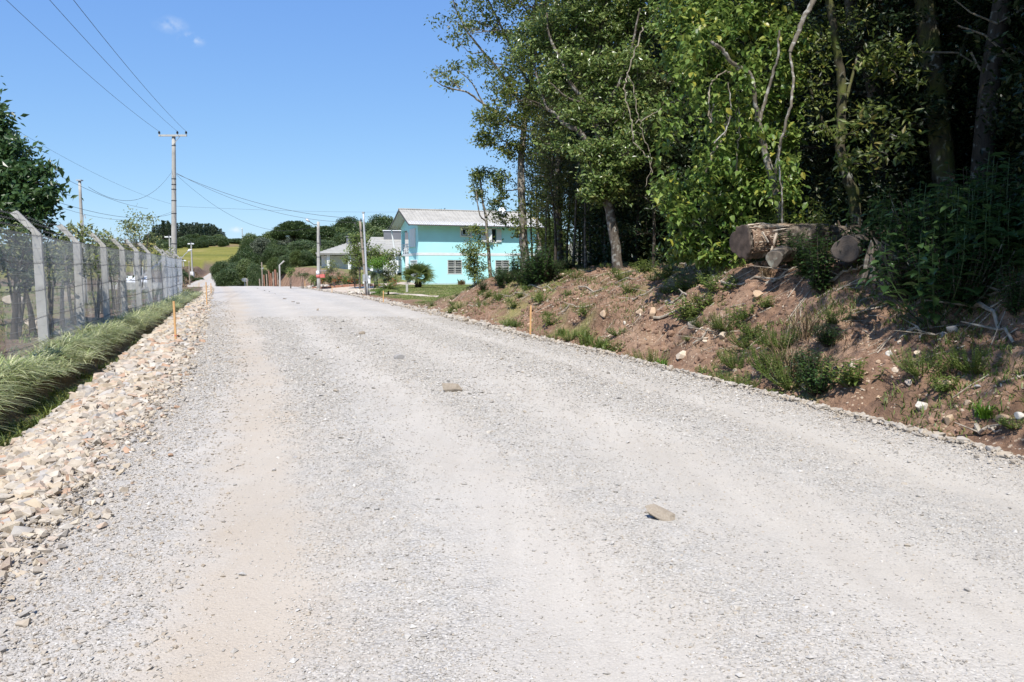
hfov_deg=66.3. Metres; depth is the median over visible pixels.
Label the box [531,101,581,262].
thin tree
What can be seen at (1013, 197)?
leafy shrub
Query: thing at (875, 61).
forest tree
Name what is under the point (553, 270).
creeping shrub
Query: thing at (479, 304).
fine leaved weed
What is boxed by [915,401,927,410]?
bank rock
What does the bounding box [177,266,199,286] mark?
cutting grass
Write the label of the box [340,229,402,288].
garden tree
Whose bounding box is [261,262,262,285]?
fence stake
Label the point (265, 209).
power line
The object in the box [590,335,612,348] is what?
grass tuft
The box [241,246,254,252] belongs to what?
valley tree
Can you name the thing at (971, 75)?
understorey tree
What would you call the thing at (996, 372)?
bank grass
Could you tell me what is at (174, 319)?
survey stake
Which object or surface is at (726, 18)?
vine covered tree
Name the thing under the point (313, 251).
valley tree
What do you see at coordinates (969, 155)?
understorey tree
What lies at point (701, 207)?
understorey tree
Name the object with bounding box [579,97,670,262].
understorey tree
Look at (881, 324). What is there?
dry grass
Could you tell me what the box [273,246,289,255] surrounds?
araucaria tree
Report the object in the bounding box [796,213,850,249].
narrow leaved shrub
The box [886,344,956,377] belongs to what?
fine leaved weed
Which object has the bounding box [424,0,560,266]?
forest tree
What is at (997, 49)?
forest tree
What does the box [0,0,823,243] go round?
sky
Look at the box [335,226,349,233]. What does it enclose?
valley tree
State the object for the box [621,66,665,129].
thin tree
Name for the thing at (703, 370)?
weed plant
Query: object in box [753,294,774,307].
weed plant
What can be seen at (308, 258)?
valley tree
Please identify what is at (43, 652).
coarse gravel
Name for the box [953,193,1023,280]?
broad leaved plant
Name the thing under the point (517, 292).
fallen branch
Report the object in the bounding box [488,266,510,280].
creeping shrub
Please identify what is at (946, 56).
understorey tree
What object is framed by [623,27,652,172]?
liana
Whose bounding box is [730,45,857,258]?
understorey tree
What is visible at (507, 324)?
weed plant
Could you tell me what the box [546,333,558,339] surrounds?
fine leaved weed
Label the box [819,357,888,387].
weed plant
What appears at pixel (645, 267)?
weed plant
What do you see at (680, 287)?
weed plant
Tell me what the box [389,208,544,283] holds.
teal house
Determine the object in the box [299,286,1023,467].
stone rim
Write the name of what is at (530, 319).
survey stake
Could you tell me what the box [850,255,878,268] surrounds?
weed plant
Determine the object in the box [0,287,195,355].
garden grass
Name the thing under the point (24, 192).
broad crown tree
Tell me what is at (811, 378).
creeping shrub
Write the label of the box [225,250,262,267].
valley tree
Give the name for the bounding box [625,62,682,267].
thin tree
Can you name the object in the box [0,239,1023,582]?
ground
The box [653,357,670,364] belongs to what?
grass tuft
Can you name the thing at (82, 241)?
garden tree
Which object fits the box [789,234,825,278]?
leafy shrub
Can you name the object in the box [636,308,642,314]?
bank rock
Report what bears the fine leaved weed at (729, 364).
on the ground at (866, 401)
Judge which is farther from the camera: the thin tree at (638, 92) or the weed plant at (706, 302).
the thin tree at (638, 92)
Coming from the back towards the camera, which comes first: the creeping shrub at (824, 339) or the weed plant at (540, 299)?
the weed plant at (540, 299)
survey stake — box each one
[172,301,176,338]
[529,305,531,334]
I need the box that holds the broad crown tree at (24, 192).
[0,76,83,238]
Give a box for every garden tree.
[0,221,62,339]
[0,222,69,334]
[29,225,98,328]
[44,242,93,320]
[83,237,133,313]
[85,237,126,309]
[111,203,172,296]
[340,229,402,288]
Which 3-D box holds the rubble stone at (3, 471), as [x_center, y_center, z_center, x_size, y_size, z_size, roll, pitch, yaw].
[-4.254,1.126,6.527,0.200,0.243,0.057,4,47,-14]
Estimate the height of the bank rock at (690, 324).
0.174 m
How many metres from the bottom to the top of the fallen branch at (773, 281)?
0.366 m
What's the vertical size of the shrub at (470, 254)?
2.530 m
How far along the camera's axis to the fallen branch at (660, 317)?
16.39 m
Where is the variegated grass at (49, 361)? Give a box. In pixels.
[0,289,200,431]
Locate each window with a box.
[447,260,461,273]
[460,227,471,236]
[481,228,501,242]
[495,260,508,272]
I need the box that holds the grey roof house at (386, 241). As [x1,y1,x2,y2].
[316,230,408,272]
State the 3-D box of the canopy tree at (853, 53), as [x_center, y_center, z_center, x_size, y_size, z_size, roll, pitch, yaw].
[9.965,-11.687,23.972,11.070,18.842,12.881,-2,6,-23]
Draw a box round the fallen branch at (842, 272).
[829,264,863,282]
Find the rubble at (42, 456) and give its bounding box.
[0,285,214,660]
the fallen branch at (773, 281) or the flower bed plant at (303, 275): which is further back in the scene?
the flower bed plant at (303, 275)
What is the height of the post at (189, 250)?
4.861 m
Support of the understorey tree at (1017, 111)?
on the ground at (866, 401)
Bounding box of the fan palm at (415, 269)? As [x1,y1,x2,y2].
[399,261,437,286]
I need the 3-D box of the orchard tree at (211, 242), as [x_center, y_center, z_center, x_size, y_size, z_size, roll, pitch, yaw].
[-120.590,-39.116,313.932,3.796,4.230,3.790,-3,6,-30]
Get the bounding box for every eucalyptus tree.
[155,224,162,236]
[159,220,165,239]
[165,222,170,239]
[166,224,170,240]
[178,222,184,237]
[198,226,204,235]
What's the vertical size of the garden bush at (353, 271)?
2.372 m
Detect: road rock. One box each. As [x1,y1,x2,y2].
[394,354,404,358]
[442,383,462,391]
[645,504,674,520]
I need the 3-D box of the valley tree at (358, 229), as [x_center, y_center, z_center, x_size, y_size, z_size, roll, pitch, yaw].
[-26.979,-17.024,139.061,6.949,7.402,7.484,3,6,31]
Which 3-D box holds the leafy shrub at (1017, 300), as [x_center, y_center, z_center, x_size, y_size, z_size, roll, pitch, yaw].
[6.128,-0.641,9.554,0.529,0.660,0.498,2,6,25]
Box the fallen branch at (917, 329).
[894,320,941,335]
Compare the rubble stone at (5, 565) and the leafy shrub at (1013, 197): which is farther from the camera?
the leafy shrub at (1013, 197)
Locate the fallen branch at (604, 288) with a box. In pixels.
[578,274,643,292]
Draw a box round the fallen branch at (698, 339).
[677,324,727,343]
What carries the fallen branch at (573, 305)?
on the ground at (866, 401)
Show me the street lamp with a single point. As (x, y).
(319, 275)
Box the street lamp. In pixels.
[306,219,325,288]
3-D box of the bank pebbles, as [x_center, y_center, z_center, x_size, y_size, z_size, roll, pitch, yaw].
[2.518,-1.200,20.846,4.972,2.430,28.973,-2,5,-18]
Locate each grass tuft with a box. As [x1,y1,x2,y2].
[456,278,465,284]
[553,326,568,335]
[571,329,596,346]
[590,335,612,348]
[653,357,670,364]
[757,267,776,277]
[757,335,829,377]
[782,303,839,338]
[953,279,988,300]
[970,400,998,418]
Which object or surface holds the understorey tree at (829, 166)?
on the ground at (866, 401)
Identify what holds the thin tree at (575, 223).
on the ground at (866, 401)
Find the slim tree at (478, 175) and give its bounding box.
[461,165,512,277]
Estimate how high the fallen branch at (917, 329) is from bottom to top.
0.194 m
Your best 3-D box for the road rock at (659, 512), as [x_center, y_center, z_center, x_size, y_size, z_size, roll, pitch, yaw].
[0.925,1.073,4.906,0.192,0.089,0.089,1,5,12]
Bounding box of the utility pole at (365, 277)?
[360,212,368,294]
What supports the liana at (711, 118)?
hanging from the vine covered tree at (726, 18)
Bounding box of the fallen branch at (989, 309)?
[925,300,1014,343]
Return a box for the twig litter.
[448,257,1023,397]
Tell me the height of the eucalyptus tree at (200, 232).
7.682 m
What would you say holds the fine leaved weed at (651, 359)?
on the ground at (866, 401)
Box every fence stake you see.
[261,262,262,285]
[274,270,276,285]
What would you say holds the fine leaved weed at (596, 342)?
on the ground at (866, 401)
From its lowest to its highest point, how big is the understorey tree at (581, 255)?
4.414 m
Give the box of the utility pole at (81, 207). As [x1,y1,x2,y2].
[76,179,87,303]
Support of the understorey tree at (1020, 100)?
on the ground at (866, 401)
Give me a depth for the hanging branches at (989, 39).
15.51 m
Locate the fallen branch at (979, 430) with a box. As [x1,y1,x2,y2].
[954,422,1008,434]
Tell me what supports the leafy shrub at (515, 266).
on the ground at (866, 401)
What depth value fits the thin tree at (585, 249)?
28.23 m
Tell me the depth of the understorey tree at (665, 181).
25.86 m
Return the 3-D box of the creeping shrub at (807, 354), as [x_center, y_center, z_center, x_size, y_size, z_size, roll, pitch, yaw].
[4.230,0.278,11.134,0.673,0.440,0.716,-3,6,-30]
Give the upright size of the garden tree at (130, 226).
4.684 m
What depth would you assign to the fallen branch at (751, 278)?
15.03 m
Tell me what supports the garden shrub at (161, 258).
on the ground at (866, 401)
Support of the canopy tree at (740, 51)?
on the ground at (866, 401)
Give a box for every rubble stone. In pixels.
[0,468,11,475]
[0,481,5,487]
[0,495,13,502]
[0,505,9,513]
[0,555,11,571]
[1,521,23,532]
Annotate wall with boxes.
[109,282,178,289]
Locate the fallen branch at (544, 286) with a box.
[528,279,569,289]
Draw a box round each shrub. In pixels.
[0,240,55,336]
[28,245,73,332]
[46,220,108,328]
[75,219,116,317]
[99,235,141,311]
[143,245,178,291]
[322,259,339,285]
[452,236,492,285]
[475,280,490,290]
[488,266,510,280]
[492,268,506,287]
[499,269,519,282]
[505,251,524,277]
[509,270,526,284]
[518,258,538,286]
[519,244,545,280]
[523,241,552,284]
[540,259,565,279]
[551,258,572,272]
[558,257,577,268]
[645,234,666,260]
[737,213,800,260]
[752,197,842,254]
[778,228,807,267]
[782,352,852,396]
[787,345,833,372]
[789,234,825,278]
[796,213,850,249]
[799,229,845,293]
[807,322,846,346]
[857,247,956,302]
[880,193,1016,263]
[896,236,1014,307]
[900,233,953,299]
[935,184,1021,276]
[940,162,1023,238]
[992,262,1023,315]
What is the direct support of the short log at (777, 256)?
on the ground at (866, 401)
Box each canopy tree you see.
[684,5,779,107]
[754,0,821,90]
[846,0,859,176]
[874,0,972,32]
[968,0,1012,199]
[976,0,989,105]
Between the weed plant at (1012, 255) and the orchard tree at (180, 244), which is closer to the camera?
the weed plant at (1012, 255)
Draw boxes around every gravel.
[0,300,247,681]
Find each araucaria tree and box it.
[268,220,316,243]
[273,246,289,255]
[301,225,342,240]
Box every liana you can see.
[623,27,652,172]
[627,72,651,186]
[635,96,685,123]
[705,114,728,172]
[708,70,729,122]
[736,88,740,170]
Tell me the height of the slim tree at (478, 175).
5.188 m
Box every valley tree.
[181,234,198,238]
[209,260,227,279]
[213,268,241,285]
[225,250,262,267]
[226,262,242,285]
[229,238,240,243]
[236,258,252,285]
[237,238,254,253]
[240,232,258,241]
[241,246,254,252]
[245,263,260,285]
[250,236,270,256]
[254,269,270,285]
[258,248,278,264]
[262,231,273,240]
[263,243,285,256]
[264,239,279,250]
[264,256,281,277]
[274,238,290,244]
[276,255,291,273]
[279,239,314,255]
[289,249,302,266]
[298,250,316,266]
[309,248,322,264]
[313,239,340,249]
[330,216,359,229]
[331,232,354,244]
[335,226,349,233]
[348,224,370,242]
[351,221,374,227]
[365,213,393,227]
[365,226,385,237]
[368,231,383,240]
[539,213,569,262]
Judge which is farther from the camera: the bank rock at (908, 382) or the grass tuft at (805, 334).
the grass tuft at (805, 334)
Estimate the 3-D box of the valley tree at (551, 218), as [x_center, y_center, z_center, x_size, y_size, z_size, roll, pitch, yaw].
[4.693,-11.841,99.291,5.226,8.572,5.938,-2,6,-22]
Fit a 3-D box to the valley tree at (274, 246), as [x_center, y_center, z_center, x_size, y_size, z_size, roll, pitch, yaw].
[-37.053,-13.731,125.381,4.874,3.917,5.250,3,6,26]
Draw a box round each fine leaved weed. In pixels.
[446,301,467,309]
[471,298,492,306]
[489,290,511,300]
[541,310,560,317]
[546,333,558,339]
[556,329,582,341]
[565,268,585,277]
[588,336,609,347]
[606,268,637,281]
[623,348,669,361]
[642,272,661,280]
[657,286,676,293]
[692,266,723,277]
[702,311,749,331]
[715,347,756,369]
[715,368,761,387]
[726,326,770,348]
[744,344,795,376]
[749,325,809,349]
[751,345,789,364]
[752,353,831,389]
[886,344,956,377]
[932,341,1011,374]
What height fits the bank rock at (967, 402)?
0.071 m
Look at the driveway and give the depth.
62.68 m
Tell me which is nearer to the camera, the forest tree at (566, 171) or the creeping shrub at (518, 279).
the creeping shrub at (518, 279)
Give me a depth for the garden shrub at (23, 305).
17.95 m
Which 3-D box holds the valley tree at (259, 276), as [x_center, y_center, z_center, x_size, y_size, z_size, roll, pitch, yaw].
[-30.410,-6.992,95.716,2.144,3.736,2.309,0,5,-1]
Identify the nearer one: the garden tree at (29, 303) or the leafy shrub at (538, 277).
the garden tree at (29, 303)
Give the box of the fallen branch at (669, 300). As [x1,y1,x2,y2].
[664,289,686,303]
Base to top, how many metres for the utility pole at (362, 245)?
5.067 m
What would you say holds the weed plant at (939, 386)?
on the ground at (866, 401)
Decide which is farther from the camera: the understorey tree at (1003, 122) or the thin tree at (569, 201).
the thin tree at (569, 201)
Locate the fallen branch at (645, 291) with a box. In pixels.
[632,284,662,299]
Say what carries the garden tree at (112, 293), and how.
on the ground at (866, 401)
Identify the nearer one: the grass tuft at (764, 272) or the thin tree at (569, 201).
the grass tuft at (764, 272)
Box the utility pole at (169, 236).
[164,235,170,256]
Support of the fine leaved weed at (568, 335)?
on the ground at (866, 401)
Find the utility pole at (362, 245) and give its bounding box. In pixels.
[354,221,365,294]
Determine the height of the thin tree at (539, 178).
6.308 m
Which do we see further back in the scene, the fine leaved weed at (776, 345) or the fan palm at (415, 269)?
the fan palm at (415, 269)
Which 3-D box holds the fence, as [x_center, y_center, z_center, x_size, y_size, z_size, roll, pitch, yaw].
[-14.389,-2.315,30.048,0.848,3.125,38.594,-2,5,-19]
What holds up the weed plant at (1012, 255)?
on the ground at (866, 401)
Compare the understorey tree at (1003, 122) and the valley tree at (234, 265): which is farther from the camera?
the valley tree at (234, 265)
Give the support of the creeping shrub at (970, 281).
on the ground at (866, 401)
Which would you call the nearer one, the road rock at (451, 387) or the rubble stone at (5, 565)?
the rubble stone at (5, 565)
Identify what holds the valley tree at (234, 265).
on the ground at (866, 401)
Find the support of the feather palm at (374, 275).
on the ground at (866, 401)
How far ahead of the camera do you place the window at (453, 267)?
72.95 m
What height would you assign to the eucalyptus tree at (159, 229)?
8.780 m
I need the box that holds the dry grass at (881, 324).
[421,259,1023,379]
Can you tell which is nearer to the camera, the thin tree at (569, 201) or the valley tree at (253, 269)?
the thin tree at (569, 201)
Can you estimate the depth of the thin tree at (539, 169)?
32.84 m
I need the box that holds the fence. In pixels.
[0,210,182,359]
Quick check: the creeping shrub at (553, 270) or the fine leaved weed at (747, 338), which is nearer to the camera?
the fine leaved weed at (747, 338)
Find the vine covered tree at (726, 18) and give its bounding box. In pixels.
[641,0,822,272]
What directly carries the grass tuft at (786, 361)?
on the ground at (866, 401)
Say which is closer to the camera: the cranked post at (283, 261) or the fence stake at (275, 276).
the cranked post at (283, 261)
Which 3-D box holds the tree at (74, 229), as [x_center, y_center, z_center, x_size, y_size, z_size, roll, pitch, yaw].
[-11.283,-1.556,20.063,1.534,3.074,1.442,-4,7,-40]
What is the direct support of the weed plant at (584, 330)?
on the ground at (866, 401)
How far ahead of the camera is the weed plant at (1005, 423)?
7.80 m
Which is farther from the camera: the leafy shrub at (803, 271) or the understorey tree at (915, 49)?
the understorey tree at (915, 49)
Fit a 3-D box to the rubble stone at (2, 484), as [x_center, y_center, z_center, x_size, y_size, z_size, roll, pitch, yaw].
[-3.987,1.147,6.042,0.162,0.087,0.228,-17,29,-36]
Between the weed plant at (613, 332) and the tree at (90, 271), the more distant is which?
the tree at (90, 271)
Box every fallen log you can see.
[729,220,849,259]
[847,225,920,240]
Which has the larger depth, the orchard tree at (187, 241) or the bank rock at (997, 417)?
the orchard tree at (187, 241)
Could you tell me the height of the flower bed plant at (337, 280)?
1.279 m
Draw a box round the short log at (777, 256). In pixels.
[766,245,797,267]
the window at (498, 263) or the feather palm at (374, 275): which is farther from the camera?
the window at (498, 263)
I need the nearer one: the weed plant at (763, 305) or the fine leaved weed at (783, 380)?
the fine leaved weed at (783, 380)
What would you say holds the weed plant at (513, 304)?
on the ground at (866, 401)
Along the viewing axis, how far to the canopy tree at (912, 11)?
26.80 m
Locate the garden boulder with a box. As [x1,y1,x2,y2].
[1,295,22,304]
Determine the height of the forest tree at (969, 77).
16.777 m
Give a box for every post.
[180,249,191,284]
[279,260,284,285]
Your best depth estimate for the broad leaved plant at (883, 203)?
12.51 m
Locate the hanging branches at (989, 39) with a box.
[918,0,1023,75]
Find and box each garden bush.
[348,262,361,287]
[367,255,390,271]
[378,265,398,284]
[389,274,402,286]
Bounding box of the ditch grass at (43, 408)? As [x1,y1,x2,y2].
[0,303,189,446]
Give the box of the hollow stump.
[862,238,913,281]
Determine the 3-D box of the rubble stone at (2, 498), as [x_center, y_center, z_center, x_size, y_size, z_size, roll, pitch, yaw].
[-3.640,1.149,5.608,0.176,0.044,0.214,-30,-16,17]
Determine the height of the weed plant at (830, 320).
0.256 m
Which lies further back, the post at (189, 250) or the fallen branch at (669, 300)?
the post at (189, 250)
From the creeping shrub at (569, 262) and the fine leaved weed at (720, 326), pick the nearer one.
the fine leaved weed at (720, 326)
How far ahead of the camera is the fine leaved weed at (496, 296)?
26.70 m
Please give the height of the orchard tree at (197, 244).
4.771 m
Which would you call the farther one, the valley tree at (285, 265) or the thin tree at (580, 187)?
the valley tree at (285, 265)
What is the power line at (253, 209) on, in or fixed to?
attached to the utility pole at (173, 216)
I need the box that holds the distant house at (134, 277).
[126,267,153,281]
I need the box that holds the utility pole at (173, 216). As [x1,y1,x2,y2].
[158,131,186,292]
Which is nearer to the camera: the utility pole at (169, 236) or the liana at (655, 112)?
the liana at (655, 112)
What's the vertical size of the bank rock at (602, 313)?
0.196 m
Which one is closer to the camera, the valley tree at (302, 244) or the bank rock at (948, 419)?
the bank rock at (948, 419)
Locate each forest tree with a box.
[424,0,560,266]
[424,0,632,265]
[502,0,675,270]
[517,1,658,250]
[518,88,596,264]
[519,20,656,259]
[559,0,762,250]
[606,12,718,128]
[686,0,914,218]
[715,3,875,218]
[734,0,915,163]
[767,0,1012,227]
[773,0,891,224]
[824,0,933,221]
[858,0,1023,220]
[869,4,975,116]
[892,1,1021,187]
[903,8,975,149]
[908,0,1015,213]
[932,0,1022,221]
[945,0,1023,200]
[951,0,1023,198]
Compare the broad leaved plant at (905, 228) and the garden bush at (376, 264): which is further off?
the garden bush at (376, 264)
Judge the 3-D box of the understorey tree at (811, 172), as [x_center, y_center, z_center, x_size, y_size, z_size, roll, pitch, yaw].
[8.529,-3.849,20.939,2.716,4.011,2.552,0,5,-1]
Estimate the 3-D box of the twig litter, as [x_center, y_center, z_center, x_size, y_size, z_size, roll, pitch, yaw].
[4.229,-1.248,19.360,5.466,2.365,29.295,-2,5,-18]
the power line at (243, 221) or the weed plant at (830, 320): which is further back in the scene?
the power line at (243, 221)
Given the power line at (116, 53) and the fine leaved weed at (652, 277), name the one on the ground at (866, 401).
the fine leaved weed at (652, 277)
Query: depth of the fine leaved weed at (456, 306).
29.14 m
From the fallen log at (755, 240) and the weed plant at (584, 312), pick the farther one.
the weed plant at (584, 312)
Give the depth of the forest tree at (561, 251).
30.91 m
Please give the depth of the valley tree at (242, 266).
104.67 m
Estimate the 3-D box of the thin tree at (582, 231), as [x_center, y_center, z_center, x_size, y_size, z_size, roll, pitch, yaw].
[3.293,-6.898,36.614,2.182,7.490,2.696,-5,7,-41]
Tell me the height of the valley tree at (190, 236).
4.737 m
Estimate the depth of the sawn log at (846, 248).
12.83 m
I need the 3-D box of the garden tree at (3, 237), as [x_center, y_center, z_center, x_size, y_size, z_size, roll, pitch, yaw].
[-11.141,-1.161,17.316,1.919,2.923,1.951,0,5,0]
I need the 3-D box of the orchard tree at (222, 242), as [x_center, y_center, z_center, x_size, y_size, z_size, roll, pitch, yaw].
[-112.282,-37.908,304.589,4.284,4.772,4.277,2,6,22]
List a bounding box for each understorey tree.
[565,166,632,266]
[572,116,664,263]
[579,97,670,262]
[591,203,616,262]
[595,160,657,261]
[613,102,723,266]
[631,115,733,260]
[632,78,744,261]
[671,149,727,258]
[677,114,775,259]
[683,116,782,260]
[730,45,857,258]
[753,54,864,217]
[765,53,917,216]
[770,101,850,246]
[789,130,863,224]
[799,68,927,223]
[834,34,972,228]
[847,31,974,221]
[899,95,998,208]
[908,22,1019,208]
[958,0,1023,222]
[992,7,1023,198]
[997,0,1023,218]
[1002,83,1023,188]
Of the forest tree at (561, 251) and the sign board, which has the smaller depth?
the forest tree at (561, 251)
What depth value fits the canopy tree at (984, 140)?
15.72 m
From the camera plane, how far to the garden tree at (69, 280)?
23.94 m
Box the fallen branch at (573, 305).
[561,301,591,312]
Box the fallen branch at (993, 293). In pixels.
[971,281,1023,300]
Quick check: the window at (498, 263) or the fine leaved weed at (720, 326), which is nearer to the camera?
the fine leaved weed at (720, 326)
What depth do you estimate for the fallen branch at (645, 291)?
18.39 m
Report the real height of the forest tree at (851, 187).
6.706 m
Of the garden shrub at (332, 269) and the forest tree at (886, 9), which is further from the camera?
the garden shrub at (332, 269)
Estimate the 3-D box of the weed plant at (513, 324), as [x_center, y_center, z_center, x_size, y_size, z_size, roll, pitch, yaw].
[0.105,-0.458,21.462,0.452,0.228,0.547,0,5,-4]
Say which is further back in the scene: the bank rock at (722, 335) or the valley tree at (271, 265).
the valley tree at (271, 265)
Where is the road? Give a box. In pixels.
[0,273,1023,681]
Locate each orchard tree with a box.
[156,239,165,247]
[177,241,184,247]
[183,239,189,246]
[190,239,201,248]
[200,240,208,247]
[207,239,214,245]
[217,237,228,246]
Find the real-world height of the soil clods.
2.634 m
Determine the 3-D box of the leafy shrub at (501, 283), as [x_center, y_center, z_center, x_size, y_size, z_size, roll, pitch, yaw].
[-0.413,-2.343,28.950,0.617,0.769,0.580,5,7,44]
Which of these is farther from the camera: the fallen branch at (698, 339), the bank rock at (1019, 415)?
the fallen branch at (698, 339)
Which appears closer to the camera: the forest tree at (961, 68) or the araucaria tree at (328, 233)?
the forest tree at (961, 68)
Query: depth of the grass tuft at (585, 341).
17.54 m
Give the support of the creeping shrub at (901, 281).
on the ground at (866, 401)
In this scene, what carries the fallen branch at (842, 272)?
on the ground at (866, 401)
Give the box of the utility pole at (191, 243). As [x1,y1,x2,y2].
[188,242,193,275]
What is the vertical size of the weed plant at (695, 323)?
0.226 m
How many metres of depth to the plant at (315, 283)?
69.10 m
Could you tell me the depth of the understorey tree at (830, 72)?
22.51 m
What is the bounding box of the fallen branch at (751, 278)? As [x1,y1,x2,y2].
[720,269,797,285]
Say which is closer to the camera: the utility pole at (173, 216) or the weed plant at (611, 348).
the weed plant at (611, 348)
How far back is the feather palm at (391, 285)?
48.63 m
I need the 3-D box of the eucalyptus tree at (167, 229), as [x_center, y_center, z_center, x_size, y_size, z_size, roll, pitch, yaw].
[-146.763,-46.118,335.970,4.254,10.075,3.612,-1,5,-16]
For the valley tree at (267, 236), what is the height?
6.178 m
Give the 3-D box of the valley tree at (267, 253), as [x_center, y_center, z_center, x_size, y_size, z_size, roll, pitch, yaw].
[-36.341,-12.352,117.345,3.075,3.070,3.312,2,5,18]
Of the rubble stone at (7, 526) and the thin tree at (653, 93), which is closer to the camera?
the rubble stone at (7, 526)
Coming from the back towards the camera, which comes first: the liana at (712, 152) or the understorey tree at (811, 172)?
the understorey tree at (811, 172)
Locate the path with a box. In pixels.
[372,292,437,296]
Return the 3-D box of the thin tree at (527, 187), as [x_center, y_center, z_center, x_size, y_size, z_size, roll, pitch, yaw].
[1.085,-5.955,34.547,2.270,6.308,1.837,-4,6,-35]
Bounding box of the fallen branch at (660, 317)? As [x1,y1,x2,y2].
[653,297,713,318]
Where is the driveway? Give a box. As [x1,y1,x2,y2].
[307,282,414,291]
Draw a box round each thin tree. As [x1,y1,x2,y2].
[505,127,540,253]
[512,137,543,245]
[522,116,568,265]
[526,99,565,256]
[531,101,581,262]
[545,128,579,262]
[554,79,605,267]
[556,103,607,266]
[559,106,602,268]
[560,107,592,265]
[569,158,583,262]
[580,84,634,263]
[611,67,667,263]
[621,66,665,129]
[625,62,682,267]
[644,48,686,240]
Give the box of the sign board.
[361,275,369,290]
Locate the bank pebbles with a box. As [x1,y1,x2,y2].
[433,258,1023,456]
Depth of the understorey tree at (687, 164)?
24.83 m
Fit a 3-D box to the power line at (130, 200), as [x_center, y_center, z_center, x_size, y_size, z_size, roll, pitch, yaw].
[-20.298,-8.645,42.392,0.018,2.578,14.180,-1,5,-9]
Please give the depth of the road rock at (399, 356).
13.57 m
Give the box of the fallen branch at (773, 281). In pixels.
[750,265,796,284]
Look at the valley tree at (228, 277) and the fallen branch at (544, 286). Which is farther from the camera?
the valley tree at (228, 277)
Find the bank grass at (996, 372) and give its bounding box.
[417,235,1023,437]
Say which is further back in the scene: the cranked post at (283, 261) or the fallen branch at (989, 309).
the cranked post at (283, 261)
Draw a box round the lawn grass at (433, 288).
[321,263,576,303]
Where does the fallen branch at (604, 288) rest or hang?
on the ground at (866, 401)
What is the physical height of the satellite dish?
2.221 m
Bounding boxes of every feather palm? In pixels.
[362,270,385,287]
[372,280,404,294]
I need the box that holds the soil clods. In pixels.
[448,247,1023,433]
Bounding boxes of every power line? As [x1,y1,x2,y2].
[11,4,156,129]
[50,0,171,126]
[62,203,169,217]
[74,1,167,112]
[89,176,168,200]
[177,173,335,221]
[177,174,344,217]
[179,177,315,230]
[181,206,324,211]
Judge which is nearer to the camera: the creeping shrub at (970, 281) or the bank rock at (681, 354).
the creeping shrub at (970, 281)
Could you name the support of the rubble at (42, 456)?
on the ground at (866, 401)
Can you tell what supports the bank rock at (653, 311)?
on the ground at (866, 401)
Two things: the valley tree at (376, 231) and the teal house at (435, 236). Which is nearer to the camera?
the teal house at (435, 236)
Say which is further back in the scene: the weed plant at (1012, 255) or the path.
the path
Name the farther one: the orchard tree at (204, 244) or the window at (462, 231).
the orchard tree at (204, 244)
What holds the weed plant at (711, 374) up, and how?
on the ground at (866, 401)
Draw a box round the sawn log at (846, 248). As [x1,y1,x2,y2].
[831,232,875,262]
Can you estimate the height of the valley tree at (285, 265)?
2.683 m
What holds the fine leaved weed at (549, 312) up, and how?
on the ground at (866, 401)
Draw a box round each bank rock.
[600,310,605,317]
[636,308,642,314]
[649,307,656,317]
[676,350,685,358]
[688,321,695,328]
[719,332,725,338]
[753,290,762,299]
[905,379,911,386]
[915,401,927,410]
[942,414,953,425]
[946,326,958,332]
[964,399,971,404]
[995,414,1012,420]
[1014,412,1023,419]
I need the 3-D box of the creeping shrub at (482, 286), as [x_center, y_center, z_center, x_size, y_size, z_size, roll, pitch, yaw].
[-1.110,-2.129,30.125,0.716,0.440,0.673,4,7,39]
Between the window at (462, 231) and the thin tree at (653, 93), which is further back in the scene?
the window at (462, 231)
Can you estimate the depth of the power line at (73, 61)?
29.07 m
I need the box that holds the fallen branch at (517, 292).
[502,289,539,296]
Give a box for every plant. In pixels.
[286,267,295,287]
[296,271,311,288]
[306,273,315,286]
[306,276,322,286]
[324,275,334,285]
[328,275,341,284]
[336,274,351,283]
[347,276,358,283]
[480,290,491,297]
[501,318,520,326]
[507,300,519,307]
[509,320,523,326]
[529,289,548,299]
[532,293,551,303]
[540,314,561,325]
[559,289,575,294]
[570,302,595,316]
[574,326,597,337]
[593,339,625,352]
[605,327,627,335]
[620,282,639,292]
[630,258,658,271]
[651,263,687,278]
[662,273,701,293]
[662,295,713,320]
[687,316,710,327]
[688,290,724,307]
[694,364,716,373]
[695,271,738,291]
[699,371,733,378]
[720,375,752,383]
[722,304,755,320]
[735,321,769,336]
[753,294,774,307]
[818,307,859,323]
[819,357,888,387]
[840,193,928,253]
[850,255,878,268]
[856,224,1017,325]
[858,209,951,270]
[862,179,971,253]
[880,184,1022,277]
[918,173,1023,249]
[923,177,1023,281]
[924,373,959,391]
[927,151,1023,258]
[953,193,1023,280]
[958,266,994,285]
[983,242,1023,267]
[992,414,1023,429]
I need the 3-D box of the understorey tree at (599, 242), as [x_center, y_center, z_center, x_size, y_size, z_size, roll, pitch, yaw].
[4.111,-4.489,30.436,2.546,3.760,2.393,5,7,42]
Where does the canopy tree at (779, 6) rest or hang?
on the ground at (866, 401)
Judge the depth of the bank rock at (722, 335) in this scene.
13.96 m
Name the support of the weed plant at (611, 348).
on the ground at (866, 401)
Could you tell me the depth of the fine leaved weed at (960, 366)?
9.00 m
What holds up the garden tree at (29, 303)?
on the ground at (866, 401)
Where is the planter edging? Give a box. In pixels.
[312,284,380,288]
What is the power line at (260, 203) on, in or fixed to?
attached to the utility pole at (173, 216)
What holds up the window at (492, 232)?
in the teal house at (435, 236)

